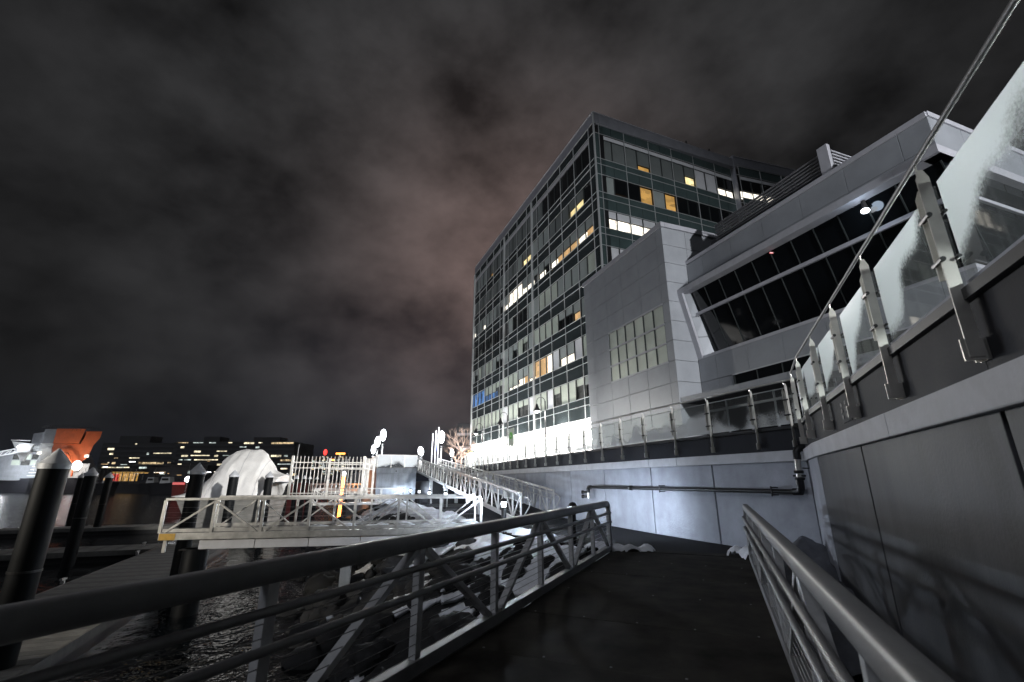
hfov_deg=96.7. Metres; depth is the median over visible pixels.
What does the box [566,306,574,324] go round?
window
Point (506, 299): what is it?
window
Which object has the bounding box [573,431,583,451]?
lobby window
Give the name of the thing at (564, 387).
window
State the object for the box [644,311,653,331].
window pane
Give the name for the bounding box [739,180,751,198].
window
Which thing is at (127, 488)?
boat
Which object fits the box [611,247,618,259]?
window
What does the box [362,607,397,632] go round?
boulder
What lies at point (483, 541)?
snow cover
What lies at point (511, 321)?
window
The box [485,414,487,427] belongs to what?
window
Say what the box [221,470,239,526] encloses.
mooring pile
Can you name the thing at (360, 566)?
boulder
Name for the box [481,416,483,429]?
window
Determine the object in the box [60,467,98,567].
mooring pile
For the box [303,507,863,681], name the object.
riprap slope
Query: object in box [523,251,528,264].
window
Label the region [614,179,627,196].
window
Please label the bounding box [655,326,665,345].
window pane
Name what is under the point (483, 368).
window
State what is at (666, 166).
window
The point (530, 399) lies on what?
window
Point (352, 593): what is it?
boulder
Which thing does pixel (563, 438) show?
lobby window
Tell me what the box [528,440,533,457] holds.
lobby window
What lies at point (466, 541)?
boulder
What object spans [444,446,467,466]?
bare tree
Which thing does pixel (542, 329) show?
window
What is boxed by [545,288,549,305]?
window
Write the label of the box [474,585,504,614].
boulder
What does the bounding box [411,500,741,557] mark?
walk
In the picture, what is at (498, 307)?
window
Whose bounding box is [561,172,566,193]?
window
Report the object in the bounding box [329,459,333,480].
skyline tower
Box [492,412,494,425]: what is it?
window
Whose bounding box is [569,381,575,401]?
window
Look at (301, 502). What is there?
mooring pile
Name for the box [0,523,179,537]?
floating dock
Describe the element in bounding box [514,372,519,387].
window
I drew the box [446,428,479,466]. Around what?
bare tree
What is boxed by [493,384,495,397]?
window
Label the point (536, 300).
window
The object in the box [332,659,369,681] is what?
boulder
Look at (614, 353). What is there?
window pane
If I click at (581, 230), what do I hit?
window
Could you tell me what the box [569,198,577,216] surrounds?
window
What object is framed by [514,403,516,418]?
window
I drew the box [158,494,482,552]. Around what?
truss gangway
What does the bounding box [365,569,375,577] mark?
boulder
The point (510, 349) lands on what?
window
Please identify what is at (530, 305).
window
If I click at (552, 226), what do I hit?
window
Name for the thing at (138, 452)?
office block
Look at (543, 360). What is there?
window
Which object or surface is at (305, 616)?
boulder
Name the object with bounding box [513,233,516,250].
window
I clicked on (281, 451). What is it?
office block
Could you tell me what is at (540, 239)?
window
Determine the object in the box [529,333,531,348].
window
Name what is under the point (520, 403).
window
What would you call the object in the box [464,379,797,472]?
glass railing
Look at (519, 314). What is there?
window
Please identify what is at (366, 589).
boulder
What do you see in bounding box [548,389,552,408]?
window
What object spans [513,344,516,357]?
window
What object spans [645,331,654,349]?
window pane
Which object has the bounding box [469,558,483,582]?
boulder
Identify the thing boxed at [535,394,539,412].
window
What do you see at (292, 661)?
boulder
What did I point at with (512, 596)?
boulder
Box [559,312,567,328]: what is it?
window
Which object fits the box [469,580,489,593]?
boulder
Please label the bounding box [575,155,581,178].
window
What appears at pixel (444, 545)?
boulder
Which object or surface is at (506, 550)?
boulder
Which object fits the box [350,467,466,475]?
promenade
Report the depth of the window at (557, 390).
51.25 m
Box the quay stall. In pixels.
[113,472,149,480]
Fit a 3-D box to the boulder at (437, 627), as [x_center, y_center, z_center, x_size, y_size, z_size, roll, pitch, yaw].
[-1.143,6.056,9.315,1.093,0.781,1.113,5,-18,-17]
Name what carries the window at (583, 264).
in the office tower at (606, 190)
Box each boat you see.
[95,468,118,493]
[115,469,137,492]
[138,467,159,492]
[150,467,174,493]
[171,449,293,527]
[171,460,190,500]
[285,444,311,512]
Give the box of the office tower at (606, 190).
[466,111,809,465]
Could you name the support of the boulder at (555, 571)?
on the riprap slope
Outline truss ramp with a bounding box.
[416,458,567,524]
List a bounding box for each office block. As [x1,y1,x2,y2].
[96,436,178,480]
[171,437,313,469]
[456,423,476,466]
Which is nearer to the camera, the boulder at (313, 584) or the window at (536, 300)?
the boulder at (313, 584)
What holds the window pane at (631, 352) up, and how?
in the panel annex
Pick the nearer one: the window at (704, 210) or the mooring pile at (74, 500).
the mooring pile at (74, 500)
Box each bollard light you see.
[443,491,447,508]
[466,499,470,518]
[499,498,507,518]
[568,502,576,542]
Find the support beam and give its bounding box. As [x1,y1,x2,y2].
[198,535,404,548]
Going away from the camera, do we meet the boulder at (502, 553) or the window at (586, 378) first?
the boulder at (502, 553)
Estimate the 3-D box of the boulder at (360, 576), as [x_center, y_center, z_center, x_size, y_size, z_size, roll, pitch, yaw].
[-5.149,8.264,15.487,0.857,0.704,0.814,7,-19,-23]
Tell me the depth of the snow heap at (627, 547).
10.58 m
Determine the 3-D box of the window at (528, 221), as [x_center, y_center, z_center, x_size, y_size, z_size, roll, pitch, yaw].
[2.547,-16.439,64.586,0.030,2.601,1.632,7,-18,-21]
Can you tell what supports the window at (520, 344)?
in the office tower at (606, 190)
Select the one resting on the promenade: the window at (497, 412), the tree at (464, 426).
the tree at (464, 426)
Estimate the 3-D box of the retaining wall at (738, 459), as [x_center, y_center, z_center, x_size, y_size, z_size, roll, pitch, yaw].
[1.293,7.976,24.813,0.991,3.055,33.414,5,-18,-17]
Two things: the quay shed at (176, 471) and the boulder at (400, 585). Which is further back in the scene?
the quay shed at (176, 471)
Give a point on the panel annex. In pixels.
(675, 314)
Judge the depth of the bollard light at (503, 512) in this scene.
14.88 m
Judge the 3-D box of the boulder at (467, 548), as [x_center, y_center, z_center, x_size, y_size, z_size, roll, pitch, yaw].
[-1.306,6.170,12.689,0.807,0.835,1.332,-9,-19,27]
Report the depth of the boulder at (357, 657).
9.16 m
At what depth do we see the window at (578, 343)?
47.95 m
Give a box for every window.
[11,460,20,464]
[20,460,30,464]
[32,454,38,458]
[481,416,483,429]
[482,365,484,377]
[485,388,489,400]
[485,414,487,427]
[486,338,488,350]
[486,363,488,374]
[487,267,489,280]
[487,291,489,302]
[489,361,491,373]
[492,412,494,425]
[493,332,495,345]
[493,358,495,370]
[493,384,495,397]
[494,258,496,272]
[494,283,496,295]
[496,410,498,424]
[497,304,499,316]
[497,329,499,342]
[497,382,500,395]
[504,407,507,421]
[505,244,507,259]
[505,271,507,284]
[505,296,509,308]
[505,322,507,336]
[505,350,507,363]
[505,377,507,391]
[509,238,512,255]
[509,266,512,280]
[509,318,512,333]
[509,346,512,360]
[509,375,514,389]
[509,405,512,420]
[510,293,512,305]
[511,444,516,459]
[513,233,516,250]
[513,261,516,276]
[513,315,516,330]
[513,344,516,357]
[514,287,518,301]
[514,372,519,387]
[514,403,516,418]
[518,227,521,244]
[518,256,521,270]
[518,311,521,326]
[518,340,522,355]
[518,369,524,385]
[519,284,523,297]
[519,401,524,416]
[519,442,524,458]
[523,222,525,238]
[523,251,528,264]
[523,278,528,292]
[523,307,526,322]
[523,337,527,350]
[524,366,529,382]
[524,399,527,415]
[527,217,530,233]
[528,274,530,288]
[528,303,531,318]
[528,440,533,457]
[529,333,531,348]
[529,364,535,380]
[529,397,532,413]
[533,210,536,227]
[533,240,536,255]
[534,268,539,282]
[534,298,537,314]
[534,329,538,344]
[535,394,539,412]
[536,360,541,377]
[538,203,541,221]
[538,233,542,249]
[538,439,544,456]
[539,262,545,278]
[539,293,543,309]
[540,324,544,341]
[541,392,546,410]
[542,356,547,374]
[543,195,547,215]
[544,228,548,244]
[545,257,551,272]
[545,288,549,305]
[546,320,550,337]
[548,354,551,372]
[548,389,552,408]
[548,436,557,454]
[549,188,553,208]
[550,220,554,237]
[550,250,557,267]
[551,282,556,300]
[552,316,557,333]
[553,350,558,369]
[554,387,560,405]
[555,181,559,201]
[556,214,560,231]
[557,245,564,262]
[558,277,563,296]
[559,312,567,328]
[560,346,568,365]
[560,434,570,453]
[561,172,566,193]
[561,384,567,404]
[562,206,568,224]
[563,238,571,255]
[565,271,570,290]
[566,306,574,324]
[567,342,573,362]
[568,165,573,186]
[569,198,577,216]
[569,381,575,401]
[570,231,579,249]
[572,265,578,284]
[573,301,579,320]
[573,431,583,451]
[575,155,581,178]
[575,338,581,358]
[576,190,582,209]
[577,378,586,398]
[578,223,587,242]
[580,258,586,279]
[581,298,584,315]
[582,146,588,169]
[583,335,586,355]
[584,181,590,201]
[585,376,588,396]
[586,215,592,235]
[587,430,592,449]
[588,251,595,272]
[604,141,611,160]
[606,177,613,193]
[609,211,615,229]
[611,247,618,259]
[612,144,624,164]
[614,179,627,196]
[616,213,629,232]
[625,148,636,168]
[628,183,639,201]
[630,217,641,235]
[637,152,648,171]
[640,188,651,204]
[642,220,654,232]
[649,155,661,175]
[653,190,664,207]
[661,159,672,179]
[665,195,675,210]
[672,163,683,182]
[677,197,688,214]
[684,167,693,185]
[688,200,699,217]
[695,170,705,189]
[699,204,709,220]
[705,173,716,192]
[710,207,721,223]
[716,177,724,195]
[721,210,728,225]
[724,180,732,197]
[734,329,906,383]
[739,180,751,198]
[751,183,761,200]
[763,185,772,201]
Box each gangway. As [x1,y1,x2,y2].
[0,501,954,681]
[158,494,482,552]
[312,488,402,505]
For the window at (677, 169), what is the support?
in the office tower at (606, 190)
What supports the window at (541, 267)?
in the office tower at (606, 190)
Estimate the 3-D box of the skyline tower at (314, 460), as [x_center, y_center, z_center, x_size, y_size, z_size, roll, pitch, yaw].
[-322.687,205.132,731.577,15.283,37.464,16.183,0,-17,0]
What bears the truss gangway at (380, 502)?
on the riprap slope
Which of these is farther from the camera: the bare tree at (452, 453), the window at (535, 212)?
the bare tree at (452, 453)
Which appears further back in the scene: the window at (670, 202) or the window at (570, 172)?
the window at (570, 172)
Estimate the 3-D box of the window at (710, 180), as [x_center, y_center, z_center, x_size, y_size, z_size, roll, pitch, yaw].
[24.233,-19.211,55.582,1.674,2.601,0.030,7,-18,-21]
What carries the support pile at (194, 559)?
in the water
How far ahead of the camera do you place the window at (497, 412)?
67.93 m
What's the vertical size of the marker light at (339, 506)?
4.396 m
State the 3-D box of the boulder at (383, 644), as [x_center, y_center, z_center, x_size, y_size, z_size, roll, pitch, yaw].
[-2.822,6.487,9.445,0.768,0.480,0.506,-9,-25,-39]
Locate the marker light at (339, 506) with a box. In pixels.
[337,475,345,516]
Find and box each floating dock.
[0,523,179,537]
[0,543,162,566]
[0,543,227,680]
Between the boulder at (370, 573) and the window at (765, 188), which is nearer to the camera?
the boulder at (370, 573)
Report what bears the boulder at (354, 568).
on the riprap slope
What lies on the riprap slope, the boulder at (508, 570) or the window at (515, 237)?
the boulder at (508, 570)
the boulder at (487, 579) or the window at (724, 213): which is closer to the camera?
the boulder at (487, 579)
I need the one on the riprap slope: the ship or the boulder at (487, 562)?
the boulder at (487, 562)
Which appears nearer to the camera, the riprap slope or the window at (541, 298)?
the riprap slope
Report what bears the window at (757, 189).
in the office tower at (606, 190)
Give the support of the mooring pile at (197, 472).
in the water
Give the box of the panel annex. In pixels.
[582,111,1023,449]
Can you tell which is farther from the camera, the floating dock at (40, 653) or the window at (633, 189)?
the window at (633, 189)
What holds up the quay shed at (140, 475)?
on the shore
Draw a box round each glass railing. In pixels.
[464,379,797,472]
[790,0,1023,443]
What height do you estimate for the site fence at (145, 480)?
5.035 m
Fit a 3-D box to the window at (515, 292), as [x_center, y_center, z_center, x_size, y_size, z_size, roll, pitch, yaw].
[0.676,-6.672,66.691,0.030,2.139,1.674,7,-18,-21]
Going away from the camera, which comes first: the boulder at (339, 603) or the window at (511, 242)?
the boulder at (339, 603)
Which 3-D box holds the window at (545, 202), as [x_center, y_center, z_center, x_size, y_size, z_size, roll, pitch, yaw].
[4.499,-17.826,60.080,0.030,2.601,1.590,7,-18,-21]
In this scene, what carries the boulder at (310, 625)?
on the riprap slope
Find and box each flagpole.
[434,430,436,463]
[437,427,439,464]
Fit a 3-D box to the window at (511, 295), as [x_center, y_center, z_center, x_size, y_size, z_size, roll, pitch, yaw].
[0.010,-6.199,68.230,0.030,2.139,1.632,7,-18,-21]
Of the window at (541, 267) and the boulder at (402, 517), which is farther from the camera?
the window at (541, 267)
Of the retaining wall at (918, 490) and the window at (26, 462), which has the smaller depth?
the retaining wall at (918, 490)
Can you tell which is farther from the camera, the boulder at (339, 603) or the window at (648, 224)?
the window at (648, 224)
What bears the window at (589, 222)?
in the office tower at (606, 190)
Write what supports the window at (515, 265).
in the office tower at (606, 190)
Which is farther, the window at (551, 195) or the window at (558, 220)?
the window at (551, 195)
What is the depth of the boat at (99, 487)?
143.66 m
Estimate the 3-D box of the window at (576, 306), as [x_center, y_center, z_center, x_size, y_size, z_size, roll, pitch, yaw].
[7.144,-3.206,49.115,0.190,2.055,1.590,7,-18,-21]
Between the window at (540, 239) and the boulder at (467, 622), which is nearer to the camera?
the boulder at (467, 622)
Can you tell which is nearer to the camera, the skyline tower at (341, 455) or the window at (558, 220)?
the window at (558, 220)
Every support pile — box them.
[170,547,208,617]
[334,545,351,586]
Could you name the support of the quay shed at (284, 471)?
on the shore
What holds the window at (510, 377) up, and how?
in the office tower at (606, 190)
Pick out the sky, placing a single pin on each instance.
(236, 220)
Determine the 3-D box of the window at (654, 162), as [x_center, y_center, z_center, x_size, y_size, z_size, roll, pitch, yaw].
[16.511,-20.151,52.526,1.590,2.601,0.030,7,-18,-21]
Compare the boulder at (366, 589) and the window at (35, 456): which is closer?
the boulder at (366, 589)
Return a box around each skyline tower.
[311,456,318,469]
[318,448,330,480]
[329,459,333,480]
[333,453,348,480]
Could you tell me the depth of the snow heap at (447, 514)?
22.44 m
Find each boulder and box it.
[276,607,304,616]
[281,641,325,669]
[285,623,301,633]
[288,620,322,636]
[289,638,315,647]
[300,607,314,622]
[304,574,335,595]
[305,546,317,552]
[308,604,339,621]
[310,570,337,577]
[312,589,345,606]
[316,623,351,654]
[324,596,344,606]
[329,614,343,621]
[331,642,385,681]
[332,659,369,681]
[345,580,360,599]
[350,572,365,583]
[351,564,357,573]
[351,603,366,632]
[357,562,367,569]
[358,585,386,604]
[359,583,382,597]
[360,666,384,681]
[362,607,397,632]
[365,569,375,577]
[365,636,394,661]
[370,558,385,566]
[379,555,403,571]
[380,567,394,574]
[387,591,393,600]
[392,575,412,597]
[395,603,405,608]
[399,515,410,519]
[404,579,412,593]
[406,595,424,608]
[424,575,432,580]
[424,583,438,600]
[428,555,450,576]
[428,611,473,644]
[429,591,445,606]
[432,543,448,547]
[435,563,471,591]
[449,546,474,568]
[453,548,463,554]
[453,617,491,650]
[455,538,475,548]
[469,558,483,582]
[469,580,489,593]
[474,574,490,584]
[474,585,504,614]
[480,556,490,566]
[499,551,504,558]
[501,563,524,579]
[502,547,513,553]
[503,544,532,566]
[508,591,514,600]
[524,559,530,566]
[544,554,554,568]
[545,562,571,581]
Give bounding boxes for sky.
[0,0,1023,480]
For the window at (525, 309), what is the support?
in the office tower at (606, 190)
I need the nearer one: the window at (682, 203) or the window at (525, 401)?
the window at (682, 203)
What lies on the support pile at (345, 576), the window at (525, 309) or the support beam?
the support beam
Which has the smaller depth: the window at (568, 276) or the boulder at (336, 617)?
the boulder at (336, 617)
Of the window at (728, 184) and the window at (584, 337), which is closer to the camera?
the window at (584, 337)
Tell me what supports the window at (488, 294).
in the office tower at (606, 190)
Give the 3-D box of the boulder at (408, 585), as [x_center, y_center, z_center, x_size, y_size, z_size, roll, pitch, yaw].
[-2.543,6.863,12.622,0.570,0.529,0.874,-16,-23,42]
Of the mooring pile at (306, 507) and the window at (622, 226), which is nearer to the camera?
the window at (622, 226)
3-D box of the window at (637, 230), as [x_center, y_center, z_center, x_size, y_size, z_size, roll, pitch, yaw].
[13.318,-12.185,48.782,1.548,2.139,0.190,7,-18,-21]
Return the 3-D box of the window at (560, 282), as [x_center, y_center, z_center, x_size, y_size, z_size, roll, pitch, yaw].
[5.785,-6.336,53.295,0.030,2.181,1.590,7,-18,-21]
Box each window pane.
[609,331,616,348]
[611,348,617,364]
[612,365,619,380]
[617,327,624,344]
[619,344,626,361]
[620,361,627,377]
[625,322,633,340]
[627,340,635,357]
[628,357,636,374]
[634,317,643,335]
[636,335,644,353]
[637,354,646,370]
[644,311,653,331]
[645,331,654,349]
[647,349,656,367]
[653,306,663,326]
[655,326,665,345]
[657,345,667,363]
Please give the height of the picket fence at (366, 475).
1.320 m
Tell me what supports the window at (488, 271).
in the office tower at (606, 190)
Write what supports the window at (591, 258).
in the office tower at (606, 190)
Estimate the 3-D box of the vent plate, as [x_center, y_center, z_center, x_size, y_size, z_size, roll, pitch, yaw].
[4.427,0.921,6.051,0.021,0.300,0.480,-7,-19,22]
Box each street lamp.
[473,423,482,464]
[497,412,507,457]
[533,397,546,455]
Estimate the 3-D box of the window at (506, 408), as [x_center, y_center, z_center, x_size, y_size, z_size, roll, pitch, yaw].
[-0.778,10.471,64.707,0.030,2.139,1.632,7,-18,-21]
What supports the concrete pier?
in the water
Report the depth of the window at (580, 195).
51.55 m
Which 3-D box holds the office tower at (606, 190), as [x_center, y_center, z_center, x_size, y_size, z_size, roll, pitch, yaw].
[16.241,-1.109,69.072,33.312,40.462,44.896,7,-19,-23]
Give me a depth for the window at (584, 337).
46.80 m
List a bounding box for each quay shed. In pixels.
[0,448,99,479]
[99,469,146,480]
[144,465,219,480]
[277,469,320,480]
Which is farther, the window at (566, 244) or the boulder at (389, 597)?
the window at (566, 244)
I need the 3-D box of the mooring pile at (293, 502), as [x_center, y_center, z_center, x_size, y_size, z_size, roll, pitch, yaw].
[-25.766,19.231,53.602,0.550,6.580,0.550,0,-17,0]
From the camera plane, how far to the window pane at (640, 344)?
28.50 m
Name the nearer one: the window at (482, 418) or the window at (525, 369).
the window at (525, 369)
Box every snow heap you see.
[314,523,374,525]
[375,521,476,527]
[382,499,465,522]
[503,527,567,543]
[583,541,654,551]
[727,545,748,559]
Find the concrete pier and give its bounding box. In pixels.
[347,468,416,511]
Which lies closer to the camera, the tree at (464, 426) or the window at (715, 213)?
the window at (715, 213)
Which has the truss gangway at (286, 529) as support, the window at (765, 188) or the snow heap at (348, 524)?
the snow heap at (348, 524)
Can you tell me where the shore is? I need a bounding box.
[0,481,419,491]
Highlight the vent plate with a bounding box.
[839,396,852,423]
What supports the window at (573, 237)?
in the office tower at (606, 190)
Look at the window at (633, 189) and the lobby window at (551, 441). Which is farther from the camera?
the lobby window at (551, 441)
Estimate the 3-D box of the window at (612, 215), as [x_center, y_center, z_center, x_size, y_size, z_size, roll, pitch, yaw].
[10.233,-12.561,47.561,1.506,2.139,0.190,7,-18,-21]
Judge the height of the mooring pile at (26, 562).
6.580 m
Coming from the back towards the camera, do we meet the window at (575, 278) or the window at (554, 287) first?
the window at (554, 287)
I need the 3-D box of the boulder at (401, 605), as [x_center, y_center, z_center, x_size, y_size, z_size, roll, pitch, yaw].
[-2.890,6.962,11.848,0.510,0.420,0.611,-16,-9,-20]
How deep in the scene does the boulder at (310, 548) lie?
24.54 m
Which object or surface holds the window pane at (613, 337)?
in the panel annex
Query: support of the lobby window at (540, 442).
in the office tower at (606, 190)
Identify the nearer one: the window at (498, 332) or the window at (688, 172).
the window at (688, 172)
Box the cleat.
[59,577,67,583]
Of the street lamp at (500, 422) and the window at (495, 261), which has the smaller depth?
the street lamp at (500, 422)
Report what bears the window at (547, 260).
in the office tower at (606, 190)
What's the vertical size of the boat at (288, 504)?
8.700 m
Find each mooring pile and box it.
[0,448,72,670]
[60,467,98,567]
[65,472,83,525]
[93,472,113,526]
[169,463,206,575]
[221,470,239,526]
[258,471,273,525]
[278,473,288,525]
[289,476,298,515]
[297,475,306,515]
[304,476,311,512]
[312,477,318,508]
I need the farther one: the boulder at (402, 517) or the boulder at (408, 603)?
the boulder at (402, 517)
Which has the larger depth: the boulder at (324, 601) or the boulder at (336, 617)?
the boulder at (324, 601)
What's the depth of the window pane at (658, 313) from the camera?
27.09 m
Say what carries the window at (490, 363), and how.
in the office tower at (606, 190)
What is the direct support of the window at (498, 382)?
in the office tower at (606, 190)
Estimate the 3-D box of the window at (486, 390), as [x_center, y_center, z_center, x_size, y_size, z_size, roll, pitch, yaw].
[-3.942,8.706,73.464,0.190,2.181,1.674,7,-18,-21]
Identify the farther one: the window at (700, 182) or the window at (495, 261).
the window at (495, 261)
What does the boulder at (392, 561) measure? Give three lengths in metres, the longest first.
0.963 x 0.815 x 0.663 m
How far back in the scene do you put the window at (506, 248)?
72.47 m
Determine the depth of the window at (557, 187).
57.24 m
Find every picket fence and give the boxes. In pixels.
[285,456,365,496]
[324,458,375,494]
[359,458,369,495]
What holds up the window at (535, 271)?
in the office tower at (606, 190)
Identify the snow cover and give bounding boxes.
[326,504,609,681]
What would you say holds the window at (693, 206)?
in the office tower at (606, 190)
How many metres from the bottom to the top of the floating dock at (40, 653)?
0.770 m
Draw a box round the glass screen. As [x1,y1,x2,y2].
[370,454,417,468]
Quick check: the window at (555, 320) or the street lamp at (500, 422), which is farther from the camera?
the window at (555, 320)
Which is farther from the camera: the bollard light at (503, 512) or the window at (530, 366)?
the window at (530, 366)
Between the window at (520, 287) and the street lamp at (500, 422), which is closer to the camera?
the street lamp at (500, 422)
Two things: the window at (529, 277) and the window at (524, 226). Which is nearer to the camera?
the window at (529, 277)
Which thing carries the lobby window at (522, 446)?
in the office tower at (606, 190)
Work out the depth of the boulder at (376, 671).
8.38 m
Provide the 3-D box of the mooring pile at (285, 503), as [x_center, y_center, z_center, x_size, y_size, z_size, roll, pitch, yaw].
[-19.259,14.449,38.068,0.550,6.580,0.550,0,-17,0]
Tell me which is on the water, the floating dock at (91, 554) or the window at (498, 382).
the floating dock at (91, 554)
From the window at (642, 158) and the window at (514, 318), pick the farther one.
the window at (514, 318)
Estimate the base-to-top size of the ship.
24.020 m
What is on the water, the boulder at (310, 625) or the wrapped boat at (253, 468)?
the wrapped boat at (253, 468)
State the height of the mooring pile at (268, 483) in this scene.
6.580 m
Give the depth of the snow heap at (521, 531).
13.69 m
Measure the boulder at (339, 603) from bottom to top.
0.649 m
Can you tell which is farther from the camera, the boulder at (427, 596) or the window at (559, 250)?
the window at (559, 250)
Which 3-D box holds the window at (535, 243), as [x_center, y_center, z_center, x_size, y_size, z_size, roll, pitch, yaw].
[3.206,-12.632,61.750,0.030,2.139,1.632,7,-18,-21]
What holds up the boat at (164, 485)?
on the water
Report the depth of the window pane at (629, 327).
29.76 m
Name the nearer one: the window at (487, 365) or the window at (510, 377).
the window at (510, 377)
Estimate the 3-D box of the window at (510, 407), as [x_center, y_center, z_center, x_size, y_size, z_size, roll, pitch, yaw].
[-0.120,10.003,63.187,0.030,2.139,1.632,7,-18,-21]
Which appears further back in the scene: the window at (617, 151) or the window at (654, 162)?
the window at (654, 162)
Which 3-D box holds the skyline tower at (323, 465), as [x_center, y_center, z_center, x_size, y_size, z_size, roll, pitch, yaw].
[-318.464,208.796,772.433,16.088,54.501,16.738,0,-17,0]
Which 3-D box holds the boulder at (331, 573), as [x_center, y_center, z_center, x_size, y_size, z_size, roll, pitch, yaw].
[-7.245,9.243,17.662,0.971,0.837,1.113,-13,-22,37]
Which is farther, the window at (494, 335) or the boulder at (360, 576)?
the window at (494, 335)
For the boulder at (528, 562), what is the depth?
11.36 m
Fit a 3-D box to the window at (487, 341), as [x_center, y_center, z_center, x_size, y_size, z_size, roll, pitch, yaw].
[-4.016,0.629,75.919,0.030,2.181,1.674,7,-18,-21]
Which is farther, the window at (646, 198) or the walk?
the window at (646, 198)
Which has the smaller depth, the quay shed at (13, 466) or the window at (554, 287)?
the window at (554, 287)
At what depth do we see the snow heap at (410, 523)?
16.61 m
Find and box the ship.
[0,425,134,492]
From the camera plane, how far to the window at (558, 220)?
55.95 m
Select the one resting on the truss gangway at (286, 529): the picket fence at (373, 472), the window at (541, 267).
the picket fence at (373, 472)
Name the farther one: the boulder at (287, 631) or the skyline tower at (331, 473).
the skyline tower at (331, 473)
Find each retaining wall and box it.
[466,424,822,550]
[801,239,1023,681]
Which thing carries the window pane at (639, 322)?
in the panel annex
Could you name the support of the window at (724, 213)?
in the office tower at (606, 190)
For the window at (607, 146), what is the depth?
50.16 m
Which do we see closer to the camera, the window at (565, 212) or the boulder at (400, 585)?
the boulder at (400, 585)
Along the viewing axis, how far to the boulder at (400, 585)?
12.52 m
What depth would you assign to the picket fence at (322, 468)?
15.55 m
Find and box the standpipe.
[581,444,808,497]
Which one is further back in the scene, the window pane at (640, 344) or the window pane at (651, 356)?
the window pane at (640, 344)
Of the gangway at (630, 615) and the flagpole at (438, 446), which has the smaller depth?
the gangway at (630, 615)
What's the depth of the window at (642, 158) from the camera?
51.97 m
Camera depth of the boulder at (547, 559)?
11.10 m
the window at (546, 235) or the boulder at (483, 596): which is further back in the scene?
the window at (546, 235)
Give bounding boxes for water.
[0,492,419,681]
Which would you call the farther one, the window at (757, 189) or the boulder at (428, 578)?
the window at (757, 189)
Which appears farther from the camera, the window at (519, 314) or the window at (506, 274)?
the window at (506, 274)
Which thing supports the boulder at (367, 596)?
on the riprap slope
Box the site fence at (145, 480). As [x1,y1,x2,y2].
[100,476,208,483]
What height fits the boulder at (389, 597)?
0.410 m
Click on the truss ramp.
(441, 481)
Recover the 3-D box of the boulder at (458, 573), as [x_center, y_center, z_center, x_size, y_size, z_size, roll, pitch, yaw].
[-1.457,6.301,11.830,1.291,0.888,0.956,-10,-22,2]
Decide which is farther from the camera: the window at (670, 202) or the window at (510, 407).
the window at (510, 407)
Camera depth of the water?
15.30 m
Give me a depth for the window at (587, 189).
49.98 m
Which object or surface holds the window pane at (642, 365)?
in the panel annex
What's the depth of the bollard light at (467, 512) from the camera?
18.39 m
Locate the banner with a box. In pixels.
[508,428,513,446]
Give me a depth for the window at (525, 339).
61.35 m
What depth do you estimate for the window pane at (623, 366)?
29.95 m
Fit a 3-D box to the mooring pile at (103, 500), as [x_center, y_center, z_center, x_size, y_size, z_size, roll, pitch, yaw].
[-32.200,13.674,35.550,0.550,6.580,0.550,0,-17,0]
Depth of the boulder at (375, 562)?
16.38 m
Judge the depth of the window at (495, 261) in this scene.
76.90 m
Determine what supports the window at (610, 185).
in the office tower at (606, 190)
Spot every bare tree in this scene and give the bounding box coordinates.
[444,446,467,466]
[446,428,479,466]
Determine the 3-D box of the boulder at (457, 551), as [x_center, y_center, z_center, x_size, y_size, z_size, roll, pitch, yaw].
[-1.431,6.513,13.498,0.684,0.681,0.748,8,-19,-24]
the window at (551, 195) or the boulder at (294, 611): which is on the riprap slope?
the boulder at (294, 611)
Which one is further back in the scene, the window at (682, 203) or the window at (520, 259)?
the window at (520, 259)
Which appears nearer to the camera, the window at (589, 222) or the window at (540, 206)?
the window at (589, 222)
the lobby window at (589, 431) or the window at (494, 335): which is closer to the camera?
the lobby window at (589, 431)
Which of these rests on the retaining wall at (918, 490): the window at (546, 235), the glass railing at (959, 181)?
the glass railing at (959, 181)
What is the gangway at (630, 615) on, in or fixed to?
on the walk
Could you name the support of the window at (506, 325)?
in the office tower at (606, 190)
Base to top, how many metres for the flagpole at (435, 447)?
4.680 m
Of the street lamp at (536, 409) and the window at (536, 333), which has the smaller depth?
the street lamp at (536, 409)
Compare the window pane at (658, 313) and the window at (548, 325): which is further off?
the window at (548, 325)
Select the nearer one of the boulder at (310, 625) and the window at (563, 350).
the boulder at (310, 625)
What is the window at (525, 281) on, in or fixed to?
in the office tower at (606, 190)
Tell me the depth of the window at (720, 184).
56.27 m
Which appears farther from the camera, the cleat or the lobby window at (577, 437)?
the lobby window at (577, 437)
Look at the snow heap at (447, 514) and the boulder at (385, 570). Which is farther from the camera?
the snow heap at (447, 514)
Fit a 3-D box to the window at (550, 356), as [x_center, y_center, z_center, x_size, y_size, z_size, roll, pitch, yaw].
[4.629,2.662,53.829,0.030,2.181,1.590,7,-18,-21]
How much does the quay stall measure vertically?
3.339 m
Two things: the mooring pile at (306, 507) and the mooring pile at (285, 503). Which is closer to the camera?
the mooring pile at (285, 503)
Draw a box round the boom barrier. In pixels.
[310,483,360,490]
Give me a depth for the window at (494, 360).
71.72 m
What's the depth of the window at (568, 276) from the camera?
51.88 m
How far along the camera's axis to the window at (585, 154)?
51.29 m
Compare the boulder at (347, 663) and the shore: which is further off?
the shore
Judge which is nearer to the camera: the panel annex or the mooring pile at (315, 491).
the panel annex
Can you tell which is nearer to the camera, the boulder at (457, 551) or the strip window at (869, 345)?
the boulder at (457, 551)
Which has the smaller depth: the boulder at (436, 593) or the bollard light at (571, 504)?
the boulder at (436, 593)
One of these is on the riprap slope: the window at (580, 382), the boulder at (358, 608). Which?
the boulder at (358, 608)
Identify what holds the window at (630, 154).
in the office tower at (606, 190)

